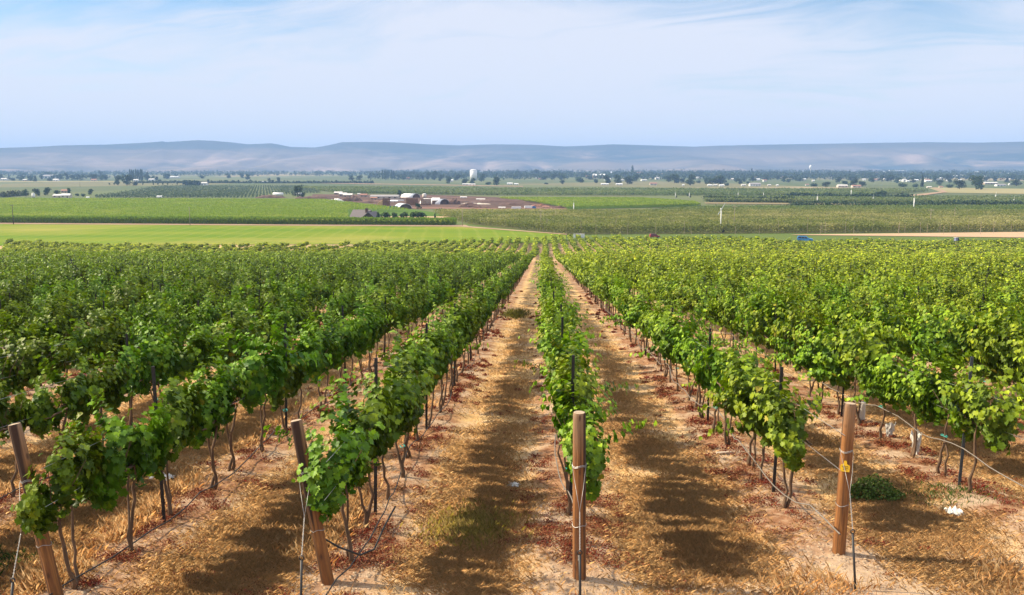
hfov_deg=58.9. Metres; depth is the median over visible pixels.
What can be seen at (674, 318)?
grapevine
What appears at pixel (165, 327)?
grapevine
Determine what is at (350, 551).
hose loop
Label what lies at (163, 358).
grapevine
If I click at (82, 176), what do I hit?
tree
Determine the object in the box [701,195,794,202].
hedge
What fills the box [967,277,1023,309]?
grapevine
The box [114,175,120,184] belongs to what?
tree
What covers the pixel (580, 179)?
tree
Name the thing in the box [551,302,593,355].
grapevine
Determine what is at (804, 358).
grapevine
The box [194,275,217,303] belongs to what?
grapevine
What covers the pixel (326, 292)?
grapevine
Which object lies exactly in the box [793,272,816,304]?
grapevine
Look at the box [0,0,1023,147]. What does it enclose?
sky
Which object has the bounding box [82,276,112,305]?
grapevine
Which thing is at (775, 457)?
metal stake
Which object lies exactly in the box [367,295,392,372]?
grapevine
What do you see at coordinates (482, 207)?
compost heap
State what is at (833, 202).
hedge
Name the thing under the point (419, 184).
dirt road
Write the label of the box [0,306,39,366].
grapevine
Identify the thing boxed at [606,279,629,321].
grapevine
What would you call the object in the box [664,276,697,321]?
grapevine
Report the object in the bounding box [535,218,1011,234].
orchard poles
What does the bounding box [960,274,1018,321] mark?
grapevine
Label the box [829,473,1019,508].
green weeds
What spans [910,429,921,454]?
grow tube
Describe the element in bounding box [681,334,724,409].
grapevine
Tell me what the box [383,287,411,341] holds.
grapevine
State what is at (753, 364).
grapevine
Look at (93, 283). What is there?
grapevine
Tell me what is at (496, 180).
tree
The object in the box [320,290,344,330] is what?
grapevine
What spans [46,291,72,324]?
grapevine
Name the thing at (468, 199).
yard
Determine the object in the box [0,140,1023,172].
hills
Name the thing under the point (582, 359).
grapevine
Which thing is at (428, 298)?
grapevine
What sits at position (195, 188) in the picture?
hop rows
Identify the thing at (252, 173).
wood
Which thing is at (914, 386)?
grapevine
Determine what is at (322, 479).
grapevine
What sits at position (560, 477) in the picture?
drip hose
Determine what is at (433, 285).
grapevine
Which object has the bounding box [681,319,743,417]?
grapevine
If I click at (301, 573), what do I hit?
anchor rod
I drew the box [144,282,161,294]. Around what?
grapevine
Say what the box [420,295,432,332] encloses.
grapevine
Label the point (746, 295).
grapevine
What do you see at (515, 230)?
farm track
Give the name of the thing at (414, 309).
grapevine
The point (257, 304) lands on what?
grapevine
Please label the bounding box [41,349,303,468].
trellis wire
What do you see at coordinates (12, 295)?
grapevine
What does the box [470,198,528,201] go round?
compost heap
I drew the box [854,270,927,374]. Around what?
grapevine
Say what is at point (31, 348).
grapevine
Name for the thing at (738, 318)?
grapevine
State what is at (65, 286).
grapevine
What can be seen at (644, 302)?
grapevine
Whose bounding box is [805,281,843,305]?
grapevine
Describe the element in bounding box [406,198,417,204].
bin stack
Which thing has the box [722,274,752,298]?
grapevine
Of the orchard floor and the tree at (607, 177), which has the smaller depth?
the orchard floor
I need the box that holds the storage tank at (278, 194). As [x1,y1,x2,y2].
[273,192,283,195]
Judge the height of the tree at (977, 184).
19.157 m
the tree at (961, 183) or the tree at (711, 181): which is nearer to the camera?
the tree at (961, 183)
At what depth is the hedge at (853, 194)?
734.89 m
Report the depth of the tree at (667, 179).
1791.26 m
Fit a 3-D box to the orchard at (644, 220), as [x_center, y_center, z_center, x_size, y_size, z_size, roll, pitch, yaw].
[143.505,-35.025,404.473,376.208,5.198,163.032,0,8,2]
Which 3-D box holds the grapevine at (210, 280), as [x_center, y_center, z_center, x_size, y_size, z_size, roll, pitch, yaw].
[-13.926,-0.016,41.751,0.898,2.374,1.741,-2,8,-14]
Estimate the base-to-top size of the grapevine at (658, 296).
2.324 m
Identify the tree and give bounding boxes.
[22,189,28,195]
[31,188,39,195]
[43,187,51,195]
[56,173,63,178]
[74,174,84,179]
[86,174,98,178]
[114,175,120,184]
[120,174,133,184]
[291,185,302,196]
[380,212,390,217]
[400,212,407,217]
[413,211,426,217]
[431,171,437,179]
[454,174,460,180]
[479,174,484,181]
[493,177,499,184]
[538,174,548,179]
[575,177,584,182]
[602,175,610,182]
[614,174,621,182]
[624,176,632,183]
[632,174,638,181]
[664,176,672,181]
[669,174,679,182]
[685,175,695,184]
[704,178,716,184]
[714,175,726,183]
[849,179,857,184]
[875,190,886,194]
[877,175,885,181]
[885,175,894,180]
[898,183,905,186]
[953,179,966,188]
[969,175,984,189]
[1010,179,1021,185]
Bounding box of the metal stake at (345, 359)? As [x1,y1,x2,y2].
[341,306,346,387]
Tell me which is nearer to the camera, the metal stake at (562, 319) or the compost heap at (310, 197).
the metal stake at (562, 319)
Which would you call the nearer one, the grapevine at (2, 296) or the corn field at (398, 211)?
the grapevine at (2, 296)
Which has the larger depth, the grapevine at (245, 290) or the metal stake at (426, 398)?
the grapevine at (245, 290)
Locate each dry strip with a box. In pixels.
[0,181,113,181]
[705,202,875,204]
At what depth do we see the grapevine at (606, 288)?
40.13 m
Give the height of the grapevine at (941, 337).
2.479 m
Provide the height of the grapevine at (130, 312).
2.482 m
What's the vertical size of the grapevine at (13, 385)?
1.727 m
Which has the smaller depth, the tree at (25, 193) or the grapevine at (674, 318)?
the grapevine at (674, 318)
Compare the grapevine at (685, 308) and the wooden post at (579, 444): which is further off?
the grapevine at (685, 308)
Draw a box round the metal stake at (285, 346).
[284,323,287,433]
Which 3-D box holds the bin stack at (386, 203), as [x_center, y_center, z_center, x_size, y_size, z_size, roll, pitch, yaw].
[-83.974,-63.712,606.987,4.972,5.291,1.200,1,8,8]
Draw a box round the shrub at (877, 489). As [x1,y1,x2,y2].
[849,473,905,502]
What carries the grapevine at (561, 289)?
on the ground at (526, 285)
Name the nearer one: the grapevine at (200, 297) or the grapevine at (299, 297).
the grapevine at (200, 297)
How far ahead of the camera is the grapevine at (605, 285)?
42.91 m
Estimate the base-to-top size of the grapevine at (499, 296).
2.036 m
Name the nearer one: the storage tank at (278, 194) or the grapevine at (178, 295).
the grapevine at (178, 295)
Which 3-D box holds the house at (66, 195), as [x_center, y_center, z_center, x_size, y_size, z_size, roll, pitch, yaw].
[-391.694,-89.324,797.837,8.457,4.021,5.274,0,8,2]
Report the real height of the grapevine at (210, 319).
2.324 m
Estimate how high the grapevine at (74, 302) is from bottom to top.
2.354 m
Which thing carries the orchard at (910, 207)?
on the orchard floor
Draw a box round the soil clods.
[13,399,1023,594]
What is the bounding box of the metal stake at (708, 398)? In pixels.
[707,328,710,419]
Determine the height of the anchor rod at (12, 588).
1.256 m
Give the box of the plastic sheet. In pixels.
[148,472,173,480]
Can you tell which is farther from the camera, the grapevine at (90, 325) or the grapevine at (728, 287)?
the grapevine at (728, 287)
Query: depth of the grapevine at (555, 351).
16.39 m
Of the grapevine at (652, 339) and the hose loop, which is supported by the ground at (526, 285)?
the grapevine at (652, 339)
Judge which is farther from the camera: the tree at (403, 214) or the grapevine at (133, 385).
the tree at (403, 214)
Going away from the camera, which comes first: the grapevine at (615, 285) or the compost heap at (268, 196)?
the grapevine at (615, 285)
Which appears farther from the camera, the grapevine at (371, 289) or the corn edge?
the corn edge
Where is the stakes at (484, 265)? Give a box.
[0,253,1022,293]
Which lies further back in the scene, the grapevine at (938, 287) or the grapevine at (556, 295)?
the grapevine at (938, 287)
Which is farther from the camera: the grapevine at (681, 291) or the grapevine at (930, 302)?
the grapevine at (681, 291)
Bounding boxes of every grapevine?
[0,263,37,307]
[0,275,25,295]
[0,284,25,318]
[0,298,44,339]
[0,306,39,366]
[0,319,73,391]
[0,345,28,414]
[0,379,37,496]
[2,306,57,386]
[10,420,110,589]
[13,281,40,309]
[18,283,82,376]
[19,292,61,327]
[19,298,34,317]
[20,324,103,448]
[32,279,52,300]
[32,284,69,305]
[40,318,105,375]
[46,286,90,327]
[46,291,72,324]
[47,276,77,299]
[52,392,173,551]
[55,277,85,299]
[63,335,141,446]
[67,309,104,369]
[69,262,101,297]
[76,280,111,323]
[78,297,142,372]
[80,284,113,324]
[80,296,130,328]
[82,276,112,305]
[86,313,188,401]
[89,295,126,312]
[91,270,129,308]
[95,329,162,425]
[101,265,143,314]
[114,288,155,331]
[116,305,162,362]
[118,288,185,341]
[126,275,146,297]
[127,353,220,517]
[128,292,175,325]
[132,282,155,306]
[132,309,181,347]
[134,302,212,386]
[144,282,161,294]
[147,300,181,312]
[152,289,165,301]
[157,289,201,319]
[157,326,246,490]
[159,275,191,308]
[167,280,196,297]
[171,266,221,316]
[172,296,206,345]
[176,277,204,295]
[184,320,227,380]
[187,360,267,470]
[189,289,221,332]
[193,288,235,327]
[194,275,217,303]
[200,272,218,288]
[206,282,225,311]
[211,300,287,364]
[213,302,267,361]
[214,282,332,451]
[216,288,233,307]
[221,290,247,324]
[231,280,249,302]
[234,279,254,300]
[237,291,263,326]
[239,272,269,301]
[239,296,255,327]
[239,302,277,353]
[242,291,317,418]
[253,268,281,296]
[256,293,280,320]
[256,303,284,345]
[262,288,272,299]
[263,335,306,435]
[263,367,391,563]
[264,283,296,311]
[272,271,308,307]
[273,266,312,307]
[274,287,311,344]
[281,286,297,310]
[285,304,307,349]
[289,312,342,402]
[291,310,346,412]
[293,274,324,309]
[295,379,399,527]
[296,288,333,325]
[297,297,324,339]
[303,262,340,292]
[307,271,324,311]
[308,312,358,390]
[317,319,441,499]
[318,282,332,313]
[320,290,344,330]
[321,295,346,327]
[327,291,360,316]
[329,306,364,385]
[331,275,358,319]
[333,280,348,299]
[336,293,367,317]
[348,291,390,378]
[356,290,370,308]
[358,276,377,293]
[360,275,406,358]
[361,278,379,298]
[361,362,434,477]
[363,284,377,311]
[365,301,390,366]
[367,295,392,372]
[369,336,430,458]
[372,295,393,355]
[376,282,399,300]
[381,274,399,298]
[382,276,396,297]
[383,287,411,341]
[385,325,433,439]
[387,265,437,327]
[398,283,419,342]
[405,324,456,405]
[408,276,426,343]
[410,282,429,338]
[411,305,464,412]
[411,311,488,427]
[420,277,447,317]
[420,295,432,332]
[421,289,432,323]
[422,264,449,314]
[422,279,453,326]
[427,279,481,385]
[428,274,447,320]
[431,299,474,381]
[434,322,457,396]
[438,278,450,316]
[442,282,484,372]
[445,281,490,366]
[458,280,497,340]
[462,284,508,353]
[463,261,515,330]
[467,287,492,346]
[478,315,489,344]
[482,275,502,320]
[484,285,501,325]
[485,270,507,319]
[490,271,505,318]
[514,317,606,444]
[518,322,595,384]
[529,265,557,296]
[529,363,596,515]
[533,283,556,294]
[534,287,558,310]
[534,297,580,334]
[534,313,559,361]
[536,290,567,317]
[536,306,600,399]
[538,283,559,301]
[538,293,576,322]
[538,311,576,369]
[539,289,570,318]
[541,321,638,396]
[542,297,562,316]
[543,272,572,299]
[543,346,612,490]
[547,290,587,336]
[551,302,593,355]
[556,381,656,501]
[590,272,640,323]
[591,271,634,316]
[597,276,624,315]
[600,291,669,350]
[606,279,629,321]
[608,279,683,349]
[608,285,626,335]
[609,278,633,326]
[609,278,653,336]
[610,270,634,328]
[615,288,633,332]
[615,289,656,343]
[621,295,637,341]
[624,280,680,358]
[629,272,724,390]
[643,305,659,365]
[647,284,681,382]
[648,289,678,376]
[650,276,682,309]
[650,298,691,370]
[651,298,734,400]
[655,269,710,314]
[656,272,692,321]
[656,274,681,312]
[661,263,707,326]
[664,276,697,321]
[670,273,734,333]
[676,269,711,332]
[679,309,765,431]
[680,283,717,326]
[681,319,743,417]
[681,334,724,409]
[696,289,715,327]
[697,327,821,481]
[698,271,777,361]
[701,287,748,346]
[707,282,763,349]
[710,294,735,346]
[715,344,783,445]
[719,279,739,300]
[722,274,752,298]
[722,342,772,467]
[725,277,787,353]
[730,279,778,305]
[733,278,763,301]
[734,290,805,371]
[736,276,778,302]
[736,284,824,345]
[739,371,829,507]
[762,282,803,303]
[762,327,825,402]
[765,273,844,396]
[765,324,797,380]
[767,273,837,317]
[772,300,803,326]
[787,310,877,414]
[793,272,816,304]
[797,275,841,307]
[800,287,877,339]
[801,283,837,330]
[804,273,860,328]
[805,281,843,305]
[816,291,888,333]
[817,312,917,424]
[825,281,849,309]
[834,283,862,309]
[838,308,937,439]
[840,287,909,342]
[845,272,898,298]
[851,277,888,313]
[852,286,881,313]
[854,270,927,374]
[857,284,918,309]
[858,287,903,361]
[858,351,950,457]
[870,277,926,320]
[874,276,919,297]
[877,273,934,300]
[883,347,999,475]
[896,296,947,331]
[897,299,1017,372]
[897,310,968,370]
[903,276,957,306]
[907,287,999,325]
[911,282,975,312]
[923,274,960,304]
[935,365,1023,492]
[937,273,989,313]
[942,301,1023,402]
[946,281,977,301]
[952,300,1017,332]
[955,307,1023,397]
[956,287,1023,315]
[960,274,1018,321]
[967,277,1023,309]
[970,283,1002,302]
[984,302,1023,382]
[992,293,1023,325]
[993,285,1023,313]
[994,287,1023,304]
[1012,279,1023,294]
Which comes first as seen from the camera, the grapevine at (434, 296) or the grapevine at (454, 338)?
the grapevine at (454, 338)
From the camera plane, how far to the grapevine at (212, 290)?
34.65 m
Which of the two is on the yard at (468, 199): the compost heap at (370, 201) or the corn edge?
the compost heap at (370, 201)
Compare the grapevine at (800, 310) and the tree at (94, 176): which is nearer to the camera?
the grapevine at (800, 310)
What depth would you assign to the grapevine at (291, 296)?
35.30 m
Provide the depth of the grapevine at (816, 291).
30.80 m
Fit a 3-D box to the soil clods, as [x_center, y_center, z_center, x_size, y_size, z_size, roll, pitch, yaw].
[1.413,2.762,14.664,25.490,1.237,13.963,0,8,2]
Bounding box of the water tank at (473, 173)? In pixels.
[470,169,476,179]
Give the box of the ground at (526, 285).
[0,171,1023,594]
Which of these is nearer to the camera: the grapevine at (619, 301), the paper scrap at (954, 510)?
the paper scrap at (954, 510)
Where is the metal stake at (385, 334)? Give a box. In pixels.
[384,297,385,360]
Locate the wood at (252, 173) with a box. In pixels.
[0,169,373,175]
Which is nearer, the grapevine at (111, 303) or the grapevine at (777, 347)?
the grapevine at (777, 347)
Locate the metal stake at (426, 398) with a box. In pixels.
[425,323,427,429]
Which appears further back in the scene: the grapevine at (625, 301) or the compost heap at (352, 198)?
the compost heap at (352, 198)
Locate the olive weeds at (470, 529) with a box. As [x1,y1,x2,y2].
[372,492,536,561]
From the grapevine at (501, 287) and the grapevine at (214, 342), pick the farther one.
the grapevine at (501, 287)
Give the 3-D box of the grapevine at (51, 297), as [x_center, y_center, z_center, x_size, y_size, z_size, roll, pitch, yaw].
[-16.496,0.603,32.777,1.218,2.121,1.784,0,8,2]
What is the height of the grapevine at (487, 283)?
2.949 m
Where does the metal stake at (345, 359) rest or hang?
on the ground at (526, 285)
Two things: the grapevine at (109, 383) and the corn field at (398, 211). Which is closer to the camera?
the grapevine at (109, 383)
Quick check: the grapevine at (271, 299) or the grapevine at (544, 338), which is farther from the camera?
the grapevine at (271, 299)
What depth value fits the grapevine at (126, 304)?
32.79 m
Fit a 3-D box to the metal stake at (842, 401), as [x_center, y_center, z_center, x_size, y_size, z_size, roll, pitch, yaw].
[6.864,1.611,18.736,0.044,2.019,0.046,2,11,8]
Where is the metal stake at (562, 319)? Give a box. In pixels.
[561,317,563,336]
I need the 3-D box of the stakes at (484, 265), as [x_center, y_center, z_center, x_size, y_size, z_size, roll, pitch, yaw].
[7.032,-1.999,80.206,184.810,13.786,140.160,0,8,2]
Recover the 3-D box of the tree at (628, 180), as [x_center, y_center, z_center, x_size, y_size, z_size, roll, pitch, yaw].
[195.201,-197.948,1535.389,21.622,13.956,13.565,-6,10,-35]
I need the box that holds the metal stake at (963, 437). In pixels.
[958,356,973,484]
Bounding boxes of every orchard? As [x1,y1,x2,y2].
[300,185,495,194]
[434,208,1023,233]
[446,187,928,195]
[647,204,1023,210]
[704,195,1023,203]
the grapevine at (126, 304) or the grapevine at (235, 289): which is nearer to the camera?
the grapevine at (126, 304)
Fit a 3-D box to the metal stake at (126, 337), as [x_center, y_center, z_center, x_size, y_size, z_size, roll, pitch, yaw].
[-6.877,1.672,16.341,0.044,2.072,0.045,2,9,11]
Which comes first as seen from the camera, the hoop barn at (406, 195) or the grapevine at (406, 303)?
the grapevine at (406, 303)
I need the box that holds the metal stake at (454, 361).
[454,303,455,385]
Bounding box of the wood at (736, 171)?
[367,168,1023,178]
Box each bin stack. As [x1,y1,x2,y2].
[383,198,389,205]
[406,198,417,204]
[421,199,430,204]
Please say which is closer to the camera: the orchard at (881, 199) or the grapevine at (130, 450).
the grapevine at (130, 450)
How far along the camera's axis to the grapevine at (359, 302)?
35.26 m
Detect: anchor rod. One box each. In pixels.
[10,482,21,594]
[298,474,309,594]
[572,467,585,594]
[840,452,856,591]
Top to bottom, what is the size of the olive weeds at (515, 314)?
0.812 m
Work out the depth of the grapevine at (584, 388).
12.58 m
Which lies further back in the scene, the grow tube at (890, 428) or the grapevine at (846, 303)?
the grapevine at (846, 303)
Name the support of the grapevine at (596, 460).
on the ground at (526, 285)
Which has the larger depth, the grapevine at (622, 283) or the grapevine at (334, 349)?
the grapevine at (622, 283)
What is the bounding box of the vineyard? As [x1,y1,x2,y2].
[0,234,1023,405]
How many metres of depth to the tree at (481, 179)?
1847.85 m
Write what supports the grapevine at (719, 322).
on the ground at (526, 285)
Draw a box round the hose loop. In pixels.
[326,506,395,555]
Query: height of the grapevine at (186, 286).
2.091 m
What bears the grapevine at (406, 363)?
on the ground at (526, 285)
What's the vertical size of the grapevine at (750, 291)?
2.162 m
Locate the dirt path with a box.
[0,222,469,226]
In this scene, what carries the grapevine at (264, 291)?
on the ground at (526, 285)
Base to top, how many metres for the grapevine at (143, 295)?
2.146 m
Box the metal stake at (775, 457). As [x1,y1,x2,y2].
[772,366,783,491]
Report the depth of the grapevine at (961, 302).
31.24 m
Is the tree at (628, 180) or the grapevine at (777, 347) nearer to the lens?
the grapevine at (777, 347)
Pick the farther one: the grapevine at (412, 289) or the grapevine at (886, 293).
the grapevine at (412, 289)
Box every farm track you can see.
[470,226,566,234]
[795,232,1023,236]
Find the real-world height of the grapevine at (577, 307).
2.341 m
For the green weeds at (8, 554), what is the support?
on the ground at (526, 285)
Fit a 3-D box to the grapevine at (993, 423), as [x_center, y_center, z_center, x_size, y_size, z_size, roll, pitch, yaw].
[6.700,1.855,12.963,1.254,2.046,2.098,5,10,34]
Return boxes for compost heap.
[255,195,285,197]
[294,195,332,198]
[341,195,362,200]
[358,200,378,202]
[448,198,460,203]
[456,202,479,206]
[469,206,496,207]
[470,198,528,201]
[498,202,528,204]
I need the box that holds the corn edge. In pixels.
[0,215,457,224]
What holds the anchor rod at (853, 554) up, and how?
attached to the wooden post at (843, 489)
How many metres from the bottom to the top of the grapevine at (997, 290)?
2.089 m
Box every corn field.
[3,198,452,224]
[499,197,697,208]
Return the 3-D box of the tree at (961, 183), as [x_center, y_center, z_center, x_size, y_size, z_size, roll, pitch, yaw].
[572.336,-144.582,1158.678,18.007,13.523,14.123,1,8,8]
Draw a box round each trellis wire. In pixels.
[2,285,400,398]
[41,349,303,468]
[673,326,844,435]
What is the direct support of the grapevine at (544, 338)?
on the ground at (526, 285)
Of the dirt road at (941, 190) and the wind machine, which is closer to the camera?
the wind machine
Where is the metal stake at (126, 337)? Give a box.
[125,334,132,424]
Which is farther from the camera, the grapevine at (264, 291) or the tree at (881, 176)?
the tree at (881, 176)
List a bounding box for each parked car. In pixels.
[649,234,659,237]
[796,235,812,241]
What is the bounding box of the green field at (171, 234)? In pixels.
[0,224,565,245]
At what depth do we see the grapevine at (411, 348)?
15.80 m
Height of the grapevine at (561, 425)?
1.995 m
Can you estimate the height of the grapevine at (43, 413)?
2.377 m
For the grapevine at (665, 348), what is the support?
on the ground at (526, 285)
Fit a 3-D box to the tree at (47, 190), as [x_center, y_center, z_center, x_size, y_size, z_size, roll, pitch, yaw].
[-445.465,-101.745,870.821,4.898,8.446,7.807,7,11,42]
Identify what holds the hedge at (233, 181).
on the ground at (526, 285)
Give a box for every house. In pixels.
[52,194,60,197]
[61,194,71,197]
[343,193,352,196]
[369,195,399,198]
[749,183,760,185]
[983,182,997,183]
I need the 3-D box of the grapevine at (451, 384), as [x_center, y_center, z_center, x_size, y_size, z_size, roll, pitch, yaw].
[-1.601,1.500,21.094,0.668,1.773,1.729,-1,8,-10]
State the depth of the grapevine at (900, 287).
37.08 m
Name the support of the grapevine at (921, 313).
on the ground at (526, 285)
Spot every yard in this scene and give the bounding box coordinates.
[312,194,566,208]
[383,216,458,218]
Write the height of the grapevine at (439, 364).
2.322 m
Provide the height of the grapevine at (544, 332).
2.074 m
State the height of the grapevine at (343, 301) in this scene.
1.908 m
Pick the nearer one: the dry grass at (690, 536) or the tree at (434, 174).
the dry grass at (690, 536)
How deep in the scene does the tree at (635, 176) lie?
1848.77 m
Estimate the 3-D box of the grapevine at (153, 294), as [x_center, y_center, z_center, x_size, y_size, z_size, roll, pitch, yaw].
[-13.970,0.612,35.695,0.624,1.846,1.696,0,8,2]
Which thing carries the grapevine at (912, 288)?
on the ground at (526, 285)
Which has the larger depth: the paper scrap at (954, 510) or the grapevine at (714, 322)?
the grapevine at (714, 322)
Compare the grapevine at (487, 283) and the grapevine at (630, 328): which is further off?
the grapevine at (487, 283)
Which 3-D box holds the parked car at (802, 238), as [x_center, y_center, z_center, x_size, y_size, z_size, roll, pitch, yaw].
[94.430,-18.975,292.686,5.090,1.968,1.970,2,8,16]
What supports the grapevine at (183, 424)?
on the ground at (526, 285)
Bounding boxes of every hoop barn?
[395,203,411,208]
[401,193,419,197]
[420,198,448,203]
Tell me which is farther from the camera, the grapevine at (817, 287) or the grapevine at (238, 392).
the grapevine at (817, 287)
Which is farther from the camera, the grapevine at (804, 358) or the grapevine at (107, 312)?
the grapevine at (107, 312)
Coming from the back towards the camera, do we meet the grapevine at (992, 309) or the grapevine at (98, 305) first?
the grapevine at (98, 305)
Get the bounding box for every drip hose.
[0,475,52,498]
[49,330,424,594]
[325,308,504,594]
[554,435,578,561]
[611,314,840,534]
[655,300,1023,486]
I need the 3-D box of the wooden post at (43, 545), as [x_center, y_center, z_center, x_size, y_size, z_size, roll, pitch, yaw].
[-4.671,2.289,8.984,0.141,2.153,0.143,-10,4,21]
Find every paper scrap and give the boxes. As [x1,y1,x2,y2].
[508,481,520,486]
[944,506,962,515]
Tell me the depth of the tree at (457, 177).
2013.64 m
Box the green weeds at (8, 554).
[0,539,54,575]
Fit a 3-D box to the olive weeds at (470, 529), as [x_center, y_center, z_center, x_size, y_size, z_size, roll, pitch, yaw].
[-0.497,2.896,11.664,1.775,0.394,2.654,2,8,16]
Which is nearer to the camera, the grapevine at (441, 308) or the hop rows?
the grapevine at (441, 308)
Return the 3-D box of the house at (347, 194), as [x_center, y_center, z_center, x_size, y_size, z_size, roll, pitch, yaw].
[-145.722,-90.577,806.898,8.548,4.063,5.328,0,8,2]
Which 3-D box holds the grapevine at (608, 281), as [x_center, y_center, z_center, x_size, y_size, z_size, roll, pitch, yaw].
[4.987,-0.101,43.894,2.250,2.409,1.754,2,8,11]
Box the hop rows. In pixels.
[95,184,319,197]
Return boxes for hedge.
[0,190,28,196]
[137,179,373,182]
[182,180,200,184]
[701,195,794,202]
[779,192,916,197]
[784,200,933,206]
[922,199,1023,205]
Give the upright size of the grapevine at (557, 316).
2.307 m
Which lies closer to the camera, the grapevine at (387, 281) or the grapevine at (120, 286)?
the grapevine at (120, 286)
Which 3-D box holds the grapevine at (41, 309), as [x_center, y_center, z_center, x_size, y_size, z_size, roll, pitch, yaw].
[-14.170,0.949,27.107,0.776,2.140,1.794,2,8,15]
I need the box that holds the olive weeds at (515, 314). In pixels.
[499,307,531,319]
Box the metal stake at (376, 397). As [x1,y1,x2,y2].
[374,358,377,512]
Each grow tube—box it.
[859,401,865,421]
[885,422,895,436]
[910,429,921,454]
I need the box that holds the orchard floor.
[435,209,1023,233]
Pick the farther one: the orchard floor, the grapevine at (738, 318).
the orchard floor
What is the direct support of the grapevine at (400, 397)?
on the ground at (526, 285)
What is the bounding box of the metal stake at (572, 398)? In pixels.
[569,355,574,496]
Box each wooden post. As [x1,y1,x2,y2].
[8,422,63,594]
[290,419,333,585]
[572,411,585,580]
[832,402,855,554]
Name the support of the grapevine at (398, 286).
on the ground at (526, 285)
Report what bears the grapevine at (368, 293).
on the ground at (526, 285)
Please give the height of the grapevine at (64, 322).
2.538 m
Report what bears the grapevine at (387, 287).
on the ground at (526, 285)
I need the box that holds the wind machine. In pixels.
[718,204,724,232]
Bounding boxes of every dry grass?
[0,288,1023,594]
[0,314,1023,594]
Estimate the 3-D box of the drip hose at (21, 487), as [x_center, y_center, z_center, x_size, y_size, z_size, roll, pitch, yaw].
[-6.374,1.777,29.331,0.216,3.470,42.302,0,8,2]
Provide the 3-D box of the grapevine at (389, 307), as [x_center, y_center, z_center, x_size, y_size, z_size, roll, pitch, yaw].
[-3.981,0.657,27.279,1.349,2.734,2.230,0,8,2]
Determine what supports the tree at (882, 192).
on the ground at (526, 285)
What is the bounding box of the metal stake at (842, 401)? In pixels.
[840,329,848,416]
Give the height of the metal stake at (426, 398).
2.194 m
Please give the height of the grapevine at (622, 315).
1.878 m
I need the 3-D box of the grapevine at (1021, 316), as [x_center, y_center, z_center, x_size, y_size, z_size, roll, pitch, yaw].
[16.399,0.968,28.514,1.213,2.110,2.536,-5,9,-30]
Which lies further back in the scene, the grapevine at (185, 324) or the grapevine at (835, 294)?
the grapevine at (835, 294)
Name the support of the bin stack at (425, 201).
on the ground at (526, 285)
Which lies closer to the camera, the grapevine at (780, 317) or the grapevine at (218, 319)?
the grapevine at (780, 317)
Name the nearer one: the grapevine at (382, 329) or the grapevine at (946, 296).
the grapevine at (382, 329)
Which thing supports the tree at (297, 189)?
on the ground at (526, 285)
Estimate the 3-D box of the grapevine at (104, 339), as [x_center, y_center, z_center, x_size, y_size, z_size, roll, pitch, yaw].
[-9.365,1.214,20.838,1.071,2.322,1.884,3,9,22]
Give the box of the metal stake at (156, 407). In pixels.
[151,366,165,521]
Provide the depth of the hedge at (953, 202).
599.99 m
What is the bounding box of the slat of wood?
[716,451,733,453]
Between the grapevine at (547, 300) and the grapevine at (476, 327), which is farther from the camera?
the grapevine at (547, 300)
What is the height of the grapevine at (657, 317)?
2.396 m
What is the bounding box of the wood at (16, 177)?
[7,174,117,178]
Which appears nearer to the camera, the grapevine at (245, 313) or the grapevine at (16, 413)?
the grapevine at (16, 413)
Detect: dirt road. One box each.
[336,183,522,186]
[913,187,946,195]
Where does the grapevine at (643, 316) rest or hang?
on the ground at (526, 285)
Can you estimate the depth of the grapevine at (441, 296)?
42.39 m
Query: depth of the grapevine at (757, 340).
24.66 m
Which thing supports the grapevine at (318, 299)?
on the ground at (526, 285)
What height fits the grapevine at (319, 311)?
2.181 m
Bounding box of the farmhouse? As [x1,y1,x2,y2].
[350,208,380,217]
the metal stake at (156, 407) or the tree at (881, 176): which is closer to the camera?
the metal stake at (156, 407)
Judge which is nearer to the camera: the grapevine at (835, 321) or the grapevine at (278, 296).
the grapevine at (835, 321)
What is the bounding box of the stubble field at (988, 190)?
[930,187,1023,193]
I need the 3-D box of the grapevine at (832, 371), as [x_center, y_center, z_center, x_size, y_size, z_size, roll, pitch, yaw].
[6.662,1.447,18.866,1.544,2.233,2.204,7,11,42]
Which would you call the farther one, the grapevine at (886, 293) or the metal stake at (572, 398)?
the grapevine at (886, 293)
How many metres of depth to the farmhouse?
425.63 m
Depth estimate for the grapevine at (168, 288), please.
36.52 m
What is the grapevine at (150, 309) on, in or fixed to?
on the ground at (526, 285)
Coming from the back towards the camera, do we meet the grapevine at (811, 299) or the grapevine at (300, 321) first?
the grapevine at (811, 299)
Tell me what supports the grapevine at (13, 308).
on the ground at (526, 285)
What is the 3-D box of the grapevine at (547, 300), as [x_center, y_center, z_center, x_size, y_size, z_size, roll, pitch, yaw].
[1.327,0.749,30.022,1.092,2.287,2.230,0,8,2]
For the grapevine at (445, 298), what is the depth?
43.39 m
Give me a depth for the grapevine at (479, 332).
32.08 m
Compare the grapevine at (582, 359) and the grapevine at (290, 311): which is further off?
the grapevine at (290, 311)

